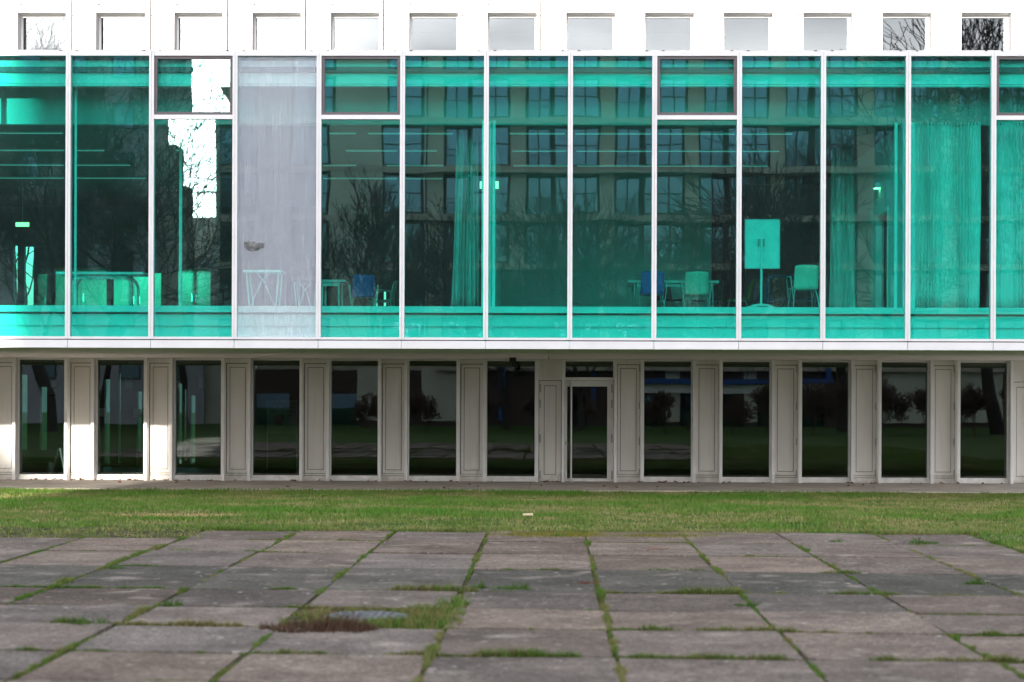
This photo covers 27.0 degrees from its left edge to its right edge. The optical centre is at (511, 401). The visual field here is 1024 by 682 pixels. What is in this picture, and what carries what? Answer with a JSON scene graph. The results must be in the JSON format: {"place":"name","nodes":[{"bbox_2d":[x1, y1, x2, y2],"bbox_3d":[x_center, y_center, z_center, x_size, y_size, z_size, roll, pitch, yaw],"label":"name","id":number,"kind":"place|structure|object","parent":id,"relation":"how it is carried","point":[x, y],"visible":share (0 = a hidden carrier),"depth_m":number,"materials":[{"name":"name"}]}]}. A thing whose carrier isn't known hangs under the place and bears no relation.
{"place":"outdoors","nodes":[
{"label":"outdoors","id":0,"kind":"place"},
{"bbox_2d":[51,448,63,473],"bbox_3d":[-9.674,1.297,45.731,0.340,0.620,0.500,0,0,1],"label":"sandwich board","id":1,"kind":"object","parent":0,"point":[59,457],"visible":0.43,"depth_m":45.56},
{"bbox_2d":[0,530,1023,681],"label":"paving","id":2,"kind":"structure","parent":0,"point":[895,565],"depth_m":17.26,"materials":[{"name":"concrete"}]},
{"bbox_2d":[64,613,110,624],"bbox_3d":[-3.122,1.596,15.676,0.383,0.115,0.287,0,0,1],"label":"weed tuft","id":3,"kind":"object","parent":2,"relation":"on","point":[79,622],"visible":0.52,"depth_m":15.67,"materials":[{"name":"green plant"}]},
{"bbox_2d":[156,597,183,606],"bbox_3d":[-2.756,1.608,17.205,0.231,0.098,0.190,0,0,1],"label":"weed tuft","id":4,"kind":"object","parent":2,"relation":"on","point":[167,604],"visible":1,"depth_m":17.18,"materials":[{"name":"green plant"}]},
{"bbox_2d":[256,609,380,632],"bbox_3d":[-1.402,1.564,15.476,0.907,0.179,0.670,0,0,1],"label":"dry weed","id":5,"kind":"object","parent":2,"relation":"on","point":[348,625],"visible":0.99,"depth_m":15.36,"materials":[{"name":"brown plant"}]},
{"bbox_2d":[437,587,475,607],"bbox_3d":[-0.482,1.572,17.300,0.306,0.210,0.297,0,0,41],"label":"grass clump","id":6,"kind":"object","parent":2,"relation":"on","point":[456,602],"visible":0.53,"depth_m":17.30,"materials":[{"name":"green plant"}]},
{"bbox_2d":[468,579,487,588],"bbox_3d":[-0.296,1.603,18.902,0.221,0.109,0.178,0,0,1],"label":"weed tuft","id":7,"kind":"object","parent":2,"relation":"on","point":[479,586],"visible":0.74,"depth_m":18.88,"materials":[{"name":"green plant"}]},
{"bbox_2d":[0,524,1023,681],"bbox_3d":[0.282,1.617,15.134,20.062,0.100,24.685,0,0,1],"label":"joint grass","id":8,"kind":"structure","parent":2,"relation":"on","point":[433,617],"depth_m":16.60,"materials":[{"name":"green plant"}]},
{"bbox_2d":[324,611,408,621],"bbox_3d":[-1.114,1.646,16.353,0.660,0.041,0.660,0,0,1],"label":"manhole cover","id":9,"kind":"object","parent":8,"relation":"on","point":[373,614],"visible":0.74,"depth_m":16.34,"materials":[{"name":"metal"}]},
{"bbox_2d":[492,582,532,589],"bbox_3d":[0.006,1.612,18.857,0.366,0.101,0.287,0,0,1],"label":"weed tuft","id":10,"kind":"object","parent":2,"relation":"on","point":[510,587],"visible":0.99,"depth_m":18.84,"materials":[{"name":"green plant"}]},
{"bbox_2d":[733,597,760,607],"bbox_3d":[1.909,1.625,17.314,0.249,0.101,0.182,0,0,1],"label":"weed tuft","id":11,"kind":"object","parent":2,"relation":"on","point":[747,604],"visible":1,"depth_m":17.29,"materials":[{"name":"green plant"}]},
{"bbox_2d":[909,537,938,543],"bbox_3d":[4.859,1.622,25.251,0.334,0.139,0.312,0,0,-38],"label":"weed tuft","id":12,"kind":"object","parent":2,"relation":"on","point":[915,541],"visible":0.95,"depth_m":25.23,"materials":[{"name":"green plant"}]},
{"bbox_2d":[961,577,985,584],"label":"weed tuft","id":13,"kind":"object","parent":2,"relation":"on","point":[973,582],"visible":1,"depth_m":19.50,"materials":[{"name":"green plant"}]},
{"bbox_2d":[0,479,1023,492],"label":"path","id":14,"kind":"structure","parent":0,"point":[630,486],"depth_m":41.91,"materials":[{"name":"concrete"}]},
{"bbox_2d":[0,412,1023,549],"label":"ground","id":15,"kind":"structure","parent":0,"point":[24,430],"depth_m":31.88,"materials":[{"name":"green plant"}]},
{"bbox_2d":[15,246,33,304],"bbox_3d":[-13.869,-4.313,61.668,9.647,12.131,7.080,0,0,33],"label":"bare tree","id":16,"kind":"object","parent":15,"relation":"on","point":[16,274],"depth_m":61.42,"materials":[{"name":"plant"}]},
{"bbox_2d":[0,0,1023,483],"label":"office building","id":17,"kind":"structure","parent":15,"relation":"on","point":[884,380],"depth_m":43.97,"materials":[{"name":"white metal"}]},
{"bbox_2d":[15,181,29,226],"bbox_3d":[-10.601,-4.290,46.221,0.300,0.993,0.056,0,0,1],"label":"exit sign","id":18,"kind":"object","parent":17,"relation":"hanging from","point":[22,224],"visible":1,"depth_m":46.20,"materials":[{"name":"green"}]},
{"bbox_2d":[0,149,63,150],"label":"ceiling light","id":19,"kind":"object","parent":17,"relation":"attached to","point":[31,149],"visible":1,"depth_m":40.33,"materials":[{"name":"teal"}]},
{"bbox_2d":[0,164,63,165],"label":"ceiling light","id":20,"kind":"object","parent":17,"relation":"attached to","point":[31,164],"visible":1,"depth_m":42.86,"materials":[{"name":"teal"}]},
{"bbox_2d":[0,177,63,178],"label":"ceiling light","id":21,"kind":"object","parent":17,"relation":"attached to","point":[31,177],"visible":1,"depth_m":45.37,"materials":[{"name":"teal"}]},
{"bbox_2d":[0,132,63,133],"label":"ceiling light","id":22,"kind":"object","parent":17,"relation":"attached to","point":[31,132],"visible":1,"depth_m":37.73,"materials":[{"name":"teal"}]},
{"bbox_2d":[20,450,60,472],"bbox_3d":[-10.490,1.289,46.496,1.150,0.470,0.800,0,0,1],"label":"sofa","id":23,"kind":"object","parent":17,"relation":"on","point":[39,461],"visible":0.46,"depth_m":46.75,"materials":[{"name":"fabric"}]},
{"bbox_2d":[17,360,63,479],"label":"window frame","id":24,"kind":"structure","parent":17,"relation":"in","point":[20,476],"depth_m":44.38,"materials":[{"name":"metal"}]},
{"bbox_2d":[21,15,65,49],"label":"upper window","id":25,"kind":"structure","parent":17,"relation":"in","point":[22,16],"depth_m":44.53,"materials":[{"name":"metal"}]},
{"bbox_2d":[37,274,51,304],"bbox_3d":[-10.568,-2.261,48.238,0.217,1.238,0.520,0,0,1],"label":"cupboard","id":26,"kind":"object","parent":17,"relation":"on","point":[44,289],"visible":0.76,"depth_m":48.00,"materials":[{"name":"grey wood"}]},
{"bbox_2d":[50,360,57,387],"bbox_3d":[-10.122,-0.619,47.190,0.170,0.608,0.170,0,0,1],"label":"pendant lamp","id":27,"kind":"object","parent":17,"relation":"hanging from","point":[54,381],"visible":1,"depth_m":47.12,"materials":[{"name":"black plastic"}]},
{"bbox_2d":[56,268,110,304],"bbox_3d":[-9.689,-2.330,48.222,1.156,1.382,0.520,0,0,1],"label":"cupboard","id":28,"kind":"object","parent":17,"relation":"on","point":[94,291],"visible":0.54,"depth_m":47.98,"materials":[{"name":"wood"}]},
{"bbox_2d":[56,272,147,305],"bbox_3d":[-7.544,-2.006,39.417,1.597,0.750,0.750,0,0,1],"label":"desk","id":29,"kind":"object","parent":17,"relation":"on","point":[128,276],"visible":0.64,"depth_m":39.14,"materials":[{"name":"white laminate"}]},
{"bbox_2d":[77,164,130,165],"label":"ceiling light","id":30,"kind":"object","parent":17,"relation":"attached to","point":[103,164],"visible":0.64,"depth_m":42.83,"materials":[{"name":"teal"}]},
{"bbox_2d":[77,177,145,178],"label":"ceiling light","id":31,"kind":"object","parent":17,"relation":"attached to","point":[111,177],"visible":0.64,"depth_m":45.33,"materials":[{"name":"teal"}]},
{"bbox_2d":[96,360,142,479],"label":"window frame","id":32,"kind":"structure","parent":17,"relation":"in","point":[98,476],"depth_m":44.34,"materials":[{"name":"metal"}]},
{"bbox_2d":[99,15,145,49],"bbox_3d":[-8.097,-6.926,44.543,1.033,2.292,0.100,0,0,1],"label":"upper window","id":33,"kind":"structure","parent":17,"relation":"in","point":[100,16],"depth_m":44.49,"materials":[{"name":"metal"}]},
{"bbox_2d":[125,376,132,387],"bbox_3d":[-8.465,-0.610,47.160,0.170,0.614,0.170,0,0,1],"label":"pendant lamp","id":34,"kind":"object","parent":17,"relation":"hanging from","point":[128,381],"visible":1,"depth_m":47.09,"materials":[{"name":"black plastic"}]},
{"bbox_2d":[114,273,164,305],"bbox_3d":[-8.420,-2.266,48.199,1.071,1.262,0.520,0,0,1],"label":"cupboard","id":35,"kind":"object","parent":17,"relation":"on","point":[121,291],"visible":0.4,"depth_m":47.96,"materials":[{"name":"wood"}]},
{"bbox_2d":[154,56,232,114],"bbox_3d":[-5.310,-5.280,35.627,1.311,0.981,0.090,0,0,1],"label":"vent window","id":36,"kind":"structure","parent":17,"relation":"in","point":[156,58],"depth_m":35.59,"materials":[{"name":"grey metal"}]},
{"bbox_2d":[178,268,213,305],"bbox_3d":[-7.133,-2.321,48.176,0.733,1.382,0.520,0,0,1],"label":"cupboard","id":37,"kind":"object","parent":17,"relation":"on","point":[197,286],"visible":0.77,"depth_m":47.94,"materials":[{"name":"brown wood"}]},
{"bbox_2d":[174,360,220,479],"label":"window frame","id":38,"kind":"structure","parent":17,"relation":"in","point":[176,477],"depth_m":44.31,"materials":[{"name":"metal"}]},
{"bbox_2d":[177,15,222,49],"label":"upper window","id":39,"kind":"structure","parent":17,"relation":"in","point":[178,16],"depth_m":44.47,"materials":[{"name":"metal"}]},
{"bbox_2d":[199,361,206,387],"bbox_3d":[-6.833,-0.607,47.131,0.170,0.608,0.170,0,0,1],"label":"pendant lamp","id":40,"kind":"object","parent":17,"relation":"hanging from","point":[202,381],"visible":1,"depth_m":47.06,"materials":[{"name":"black plastic"}]},
{"bbox_2d":[243,270,285,305],"bbox_3d":[-4.479,-1.995,38.587,0.700,0.751,0.600,0,0,1],"label":"folding table","id":41,"kind":"object","parent":17,"relation":"on","point":[267,272],"visible":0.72,"depth_m":38.35,"materials":[{"name":"white laminate"}]},
{"bbox_2d":[251,360,298,480],"bbox_3d":[-4.891,0.383,44.310,1.014,2.490,0.150,0,0,1],"label":"window frame","id":42,"kind":"structure","parent":17,"relation":"in","point":[254,477],"depth_m":44.28,"materials":[{"name":"metal"}]},
{"bbox_2d":[254,15,300,49],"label":"upper window","id":43,"kind":"structure","parent":17,"relation":"in","point":[255,16],"depth_m":44.44,"materials":[{"name":"metal"}]},
{"bbox_2d":[291,280,315,305],"bbox_3d":[-4.034,-1.994,41.880,0.552,0.751,0.600,0,0,1],"label":"folding table","id":44,"kind":"object","parent":17,"relation":"on","point":[300,282],"visible":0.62,"depth_m":41.63,"materials":[{"name":"silver metal"}]},
{"bbox_2d":[322,280,347,305],"bbox_3d":[-3.512,-1.992,41.670,0.558,0.751,0.800,0,0,1],"label":"white table","id":45,"kind":"object","parent":17,"relation":"on","point":[325,283],"visible":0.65,"depth_m":41.35,"materials":[{"name":"laminate"}]},
{"bbox_2d":[323,164,355,165],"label":"ceiling light","id":46,"kind":"object","parent":17,"relation":"attached to","point":[339,164],"visible":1,"depth_m":42.73,"materials":[{"name":"teal"}]},
{"bbox_2d":[330,361,377,480],"bbox_3d":[-3.268,0.389,44.281,1.007,2.490,0.150,0,0,1],"label":"window frame","id":47,"kind":"structure","parent":17,"relation":"in","point":[333,477],"depth_m":44.27,"materials":[{"name":"metal"}]},
{"bbox_2d":[332,15,378,49],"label":"upper window","id":48,"kind":"structure","parent":17,"relation":"in","point":[333,16],"depth_m":44.41,"materials":[{"name":"metal"}]},
{"bbox_2d":[323,177,396,178],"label":"ceiling light","id":49,"kind":"object","parent":17,"relation":"attached to","point":[359,177],"visible":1,"depth_m":45.23,"materials":[{"name":"teal"}]},
{"bbox_2d":[322,56,399,114],"bbox_3d":[-2.515,-5.270,35.576,1.309,0.981,0.090,0,0,1],"label":"vent window","id":50,"kind":"structure","parent":17,"relation":"in","point":[324,58],"depth_m":35.53,"materials":[{"name":"grey metal"}]},
{"bbox_2d":[348,274,378,305],"bbox_3d":[-2.894,-2.039,41.520,0.572,0.853,0.581,0,0,-8],"label":"chair","id":51,"kind":"object","parent":17,"relation":"on","point":[363,286],"visible":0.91,"depth_m":41.31,"materials":[{"name":"blue fabric"}]},
{"bbox_2d":[345,149,396,151],"bbox_3d":[-2.652,-4.744,40.255,0.978,0.030,0.080,0,0,1],"label":"ceiling light","id":52,"kind":"object","parent":17,"relation":"attached to","point":[374,150],"visible":1,"depth_m":40.22,"materials":[{"name":"teal"}]},
{"bbox_2d":[370,281,397,305],"bbox_3d":[-2.612,-2.038,43.451,0.581,0.853,0.572,0,0,5],"label":"chair","id":53,"kind":"object","parent":17,"relation":"on","point":[392,294],"visible":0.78,"depth_m":43.27,"materials":[{"name":"black metal"}]},
{"bbox_2d":[368,132,452,133],"bbox_3d":[-1.787,-4.741,37.639,1.507,0.030,0.080,0,0,1],"label":"ceiling light","id":54,"kind":"object","parent":17,"relation":"attached to","point":[410,132],"visible":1,"depth_m":37.60,"materials":[{"name":"teal"}]},
{"bbox_2d":[386,164,443,165],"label":"ceiling light","id":55,"kind":"object","parent":17,"relation":"attached to","point":[416,164],"visible":1,"depth_m":42.70,"materials":[{"name":"teal"}]},
{"bbox_2d":[405,150,436,151],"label":"ceiling light","id":56,"kind":"object","parent":17,"relation":"attached to","point":[421,150],"visible":1,"depth_m":40.20,"materials":[{"name":"teal"}]},
{"bbox_2d":[405,177,442,178],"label":"ceiling light","id":57,"kind":"object","parent":17,"relation":"attached to","point":[423,178],"visible":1,"depth_m":45.20,"materials":[{"name":"teal"}]},
{"bbox_2d":[408,361,456,480],"bbox_3d":[-1.644,0.394,44.252,1.016,2.490,0.150,0,0,1],"label":"window frame","id":58,"kind":"structure","parent":17,"relation":"in","point":[413,478],"depth_m":44.23,"materials":[{"name":"metal"}]},
{"bbox_2d":[410,15,457,49],"bbox_3d":[-1.616,-6.903,44.427,1.016,2.292,0.100,0,0,1],"label":"upper window","id":59,"kind":"structure","parent":17,"relation":"in","point":[411,16],"depth_m":44.38,"materials":[{"name":"metal"}]},
{"bbox_2d":[451,128,478,305],"bbox_3d":[-0.809,-3.175,36.923,0.489,3.114,0.169,0,0,1],"label":"curtain","id":60,"kind":"object","parent":17,"relation":"hanging from","point":[465,285],"visible":0.98,"depth_m":36.92,"materials":[{"name":"teal fabric"}]},
{"bbox_2d":[486,361,535,481],"bbox_3d":[-0.023,0.400,44.223,1.026,2.490,0.150,0,0,1],"label":"window frame","id":61,"kind":"structure","parent":17,"relation":"in","point":[488,478],"depth_m":44.19,"materials":[{"name":"metal"}]},
{"bbox_2d":[488,15,536,49],"bbox_3d":[0.006,-6.898,44.398,1.026,2.292,0.100,0,0,1],"label":"upper window","id":62,"kind":"structure","parent":17,"relation":"in","point":[489,16],"depth_m":44.34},
{"bbox_2d":[509,357,517,367],"bbox_3d":[0.031,-0.788,42.544,0.170,0.200,0.225,0,0,1],"label":"security camera","id":63,"kind":"object","parent":17,"relation":"attached to","point":[512,360],"visible":1,"depth_m":42.56,"materials":[{"name":"black plastic"}]},
{"bbox_2d":[509,132,564,133],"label":"ceiling light","id":64,"kind":"object","parent":17,"relation":"attached to","point":[536,132],"visible":1,"depth_m":37.56,"materials":[{"name":"teal"}]},
{"bbox_2d":[512,150,565,151],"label":"ceiling light","id":65,"kind":"object","parent":17,"relation":"attached to","point":[539,150],"visible":1,"depth_m":40.17,"materials":[{"name":"teal"}]},
{"bbox_2d":[513,164,566,165],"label":"ceiling light","id":66,"kind":"object","parent":17,"relation":"attached to","point":[537,165],"visible":1,"depth_m":42.66,"materials":[{"name":"teal"}]},
{"bbox_2d":[565,381,612,481],"bbox_3d":[1.596,0.611,44.163,1.001,2.099,0.171,0,0,1],"label":"door","id":67,"kind":"structure","parent":17,"relation":"in","point":[609,384],"depth_m":44.16,"materials":[{"name":"metal"}]},
{"bbox_2d":[565,361,613,380],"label":"transom window","id":68,"kind":"structure","parent":17,"relation":"in","point":[566,378],"depth_m":44.14,"materials":[{"name":"metal"}]},
{"bbox_2d":[566,15,614,49],"bbox_3d":[1.625,-6.892,44.368,1.013,2.292,0.100,0,0,1],"label":"upper window","id":69,"kind":"structure","parent":17,"relation":"in","point":[567,16],"depth_m":44.32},
{"bbox_2d":[575,132,651,134],"bbox_3d":[1.786,-4.729,37.574,1.352,0.030,0.080,0,0,1],"label":"ceiling light","id":70,"kind":"object","parent":17,"relation":"attached to","point":[613,133],"visible":1,"depth_m":37.54,"materials":[{"name":"teal"}]},
{"bbox_2d":[576,150,651,151],"bbox_3d":[1.918,-4.728,40.172,1.425,0.030,0.080,0,0,1],"label":"ceiling light","id":71,"kind":"object","parent":17,"relation":"attached to","point":[614,150],"visible":1,"depth_m":40.14,"materials":[{"name":"teal"}]},
{"bbox_2d":[577,165,651,166],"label":"ceiling light","id":72,"kind":"object","parent":17,"relation":"attached to","point":[620,165],"visible":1,"depth_m":42.64,"materials":[{"name":"teal"}]},
{"bbox_2d":[636,271,666,306],"bbox_3d":[2.628,-2.020,40.220,0.572,0.853,0.581,0,0,-2],"label":"chair","id":73,"kind":"object","parent":17,"relation":"on","point":[645,289],"visible":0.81,"depth_m":40.02,"materials":[{"name":"blue fabric"}]},
{"bbox_2d":[643,362,691,481],"bbox_3d":[3.220,0.411,44.164,1.012,2.490,0.150,0,0,1],"label":"window frame","id":74,"kind":"structure","parent":17,"relation":"in","point":[645,479],"depth_m":44.13,"materials":[{"name":"metal"}]},
{"bbox_2d":[645,15,692,49],"bbox_3d":[3.248,-6.887,44.339,1.012,2.292,0.100,0,0,1],"label":"upper window","id":75,"kind":"structure","parent":17,"relation":"in","point":[646,16],"depth_m":44.29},
{"bbox_2d":[656,287,682,306],"bbox_3d":[3.087,-2.018,42.586,0.502,0.853,0.581,0,0,-28],"label":"chair","id":76,"kind":"object","parent":17,"relation":"on","point":[669,297],"visible":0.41,"depth_m":42.78,"materials":[{"name":"black metal"}]},
{"bbox_2d":[627,280,718,306],"bbox_3d":[3.124,-1.970,41.576,1.747,0.751,0.850,0,0,1],"label":"long table","id":77,"kind":"object","parent":17,"relation":"on","point":[673,283],"visible":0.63,"depth_m":41.22,"materials":[{"name":"teal laminate"}]},
{"bbox_2d":[658,132,734,134],"bbox_3d":[3.249,-4.724,37.548,1.350,0.030,0.080,0,0,1],"label":"ceiling light","id":78,"kind":"object","parent":17,"relation":"attached to","point":[696,133],"visible":1,"depth_m":37.51,"materials":[{"name":"teal"}]},
{"bbox_2d":[681,271,711,306],"bbox_3d":[3.478,-2.017,40.205,0.572,0.853,0.581,0,0,4],"label":"chair","id":79,"kind":"object","parent":17,"relation":"on","point":[696,284],"visible":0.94,"depth_m":40.00,"materials":[{"name":"fabric"}]},
{"bbox_2d":[658,150,735,151],"bbox_3d":[3.482,-4.723,40.144,1.463,0.030,0.080,0,0,1],"label":"ceiling light","id":80,"kind":"object","parent":17,"relation":"attached to","point":[696,150],"visible":0.93,"depth_m":40.11,"materials":[{"name":"teal"}]},
{"bbox_2d":[658,165,735,166],"bbox_3d":[3.698,-4.722,42.641,1.554,0.030,0.080,0,0,1],"label":"ceiling light","id":81,"kind":"object","parent":17,"relation":"attached to","point":[696,165],"visible":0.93,"depth_m":42.62,"materials":[{"name":"teal"}]},
{"bbox_2d":[657,56,736,114],"bbox_3d":[3.074,-5.251,35.476,1.321,0.981,0.090,0,0,1],"label":"vent window","id":82,"kind":"structure","parent":17,"relation":"in","point":[659,58],"depth_m":35.43,"materials":[{"name":"grey metal"}]},
{"bbox_2d":[692,280,724,306],"bbox_3d":[3.932,-2.016,42.758,0.581,0.853,0.502,0,0,-32],"label":"chair","id":83,"kind":"object","parent":17,"relation":"on","point":[718,288],"visible":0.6,"depth_m":42.78,"materials":[{"name":"black metal"}]},
{"bbox_2d":[711,198,744,306],"bbox_3d":[4.921,-3.157,49.495,0.983,3.146,0.150,0,0,1],"label":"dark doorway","id":84,"kind":"structure","parent":17,"relation":"in","point":[723,259],"depth_m":49.42,"materials":[{"name":"black"}]},
{"bbox_2d":[727,279,754,306],"bbox_3d":[4.546,-2.014,42.520,0.581,0.853,0.502,0,0,8],"label":"chair","id":85,"kind":"object","parent":17,"relation":"on","point":[745,300],"visible":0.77,"depth_m":42.34,"materials":[{"name":"black metal"}]},
{"bbox_2d":[722,362,770,481],"bbox_3d":[4.840,0.417,44.135,1.011,2.490,0.150,0,0,1],"label":"window frame","id":86,"kind":"structure","parent":17,"relation":"in","point":[732,479],"depth_m":44.11,"materials":[{"name":"metal"}]},
{"bbox_2d":[724,15,770,49],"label":"upper window","id":87,"kind":"structure","parent":17,"relation":"in","point":[725,16],"depth_m":44.26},
{"bbox_2d":[742,150,779,151],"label":"ceiling light","id":88,"kind":"object","parent":17,"relation":"attached to","point":[760,150],"visible":1,"depth_m":40.09,"materials":[{"name":"teal"}]},
{"bbox_2d":[745,219,779,306],"bbox_3d":[4.298,-2.367,36.613,0.603,1.543,0.368,0,0,1],"label":"whiteboard stand","id":89,"kind":"object","parent":17,"relation":"on","point":[762,243],"visible":0.89,"depth_m":36.63,"materials":[{"name":"teal laminate"}]},
{"bbox_2d":[742,132,792,134],"bbox_3d":[4.495,-4.720,37.526,0.880,0.030,0.080,0,0,1],"label":"ceiling light","id":90,"kind":"object","parent":17,"relation":"attached to","point":[761,133],"visible":1,"depth_m":37.49,"materials":[{"name":"teal"}]},
{"bbox_2d":[786,265,818,306],"bbox_3d":[5.220,-2.011,38.173,0.572,0.853,0.581,0,0,-6],"label":"chair","id":91,"kind":"object","parent":17,"relation":"on","point":[806,277],"visible":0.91,"depth_m":37.97,"materials":[{"name":"teal metal"}]},
{"bbox_2d":[802,362,849,482],"bbox_3d":[6.470,0.422,44.106,1.009,2.490,0.150,0,0,1],"label":"window frame","id":92,"kind":"structure","parent":17,"relation":"in","point":[804,479],"depth_m":44.07,"materials":[{"name":"metal"}]},
{"bbox_2d":[803,15,849,49],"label":"upper window","id":93,"kind":"structure","parent":17,"relation":"in","point":[847,17],"depth_m":44.23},
{"bbox_2d":[829,147,855,306],"bbox_3d":[6.133,-3.152,39.499,0.512,3.114,0.164,0,0,1],"label":"curtain","id":94,"kind":"object","parent":17,"relation":"hanging from","point":[842,292],"visible":0.95,"depth_m":39.50,"materials":[{"name":"teal fabric"}]},
{"bbox_2d":[884,214,886,307],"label":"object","id":95,"kind":"structure","parent":17,"relation":"in","point":[885,216],"depth_m":38.86,"materials":[{"name":"teal plastic"}]},
{"bbox_2d":[881,362,928,482],"bbox_3d":[8.097,0.428,44.076,1.008,2.490,0.150,0,0,1],"label":"window frame","id":96,"kind":"structure","parent":17,"relation":"in","point":[883,480],"depth_m":44.04,"materials":[{"name":"metal"}]},
{"bbox_2d":[882,15,928,49],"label":"upper window","id":97,"kind":"structure","parent":17,"relation":"in","point":[926,17],"depth_m":44.20,"materials":[{"name":"metal"}]},
{"bbox_2d":[915,121,980,307],"bbox_3d":[7.382,-3.172,36.226,1.157,3.163,0.132,0,0,1],"label":"curtain","id":98,"kind":"object","parent":17,"relation":"hanging from","point":[947,208],"visible":0.93,"depth_m":36.22,"materials":[{"name":"teal fabric"}]},
{"bbox_2d":[960,363,1007,482],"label":"window frame","id":99,"kind":"structure","parent":17,"relation":"in","point":[962,480],"depth_m":44.02,"materials":[{"name":"metal"}]},
{"bbox_2d":[961,15,1007,49],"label":"upper window","id":100,"kind":"structure","parent":17,"relation":"in","point":[1005,17],"depth_m":44.17,"materials":[{"name":"metal"}]},
{"bbox_2d":[996,122,1023,307],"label":"curtain","id":101,"kind":"object","parent":17,"relation":"hanging from","point":[1009,214],"visible":0.93,"depth_m":36.21,"materials":[{"name":"teal fabric"}]},
{"bbox_2d":[996,56,1023,115],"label":"vent window","id":102,"kind":"structure","parent":17,"relation":"in","point":[998,57],"depth_m":35.34,"materials":[{"name":"grey metal"}]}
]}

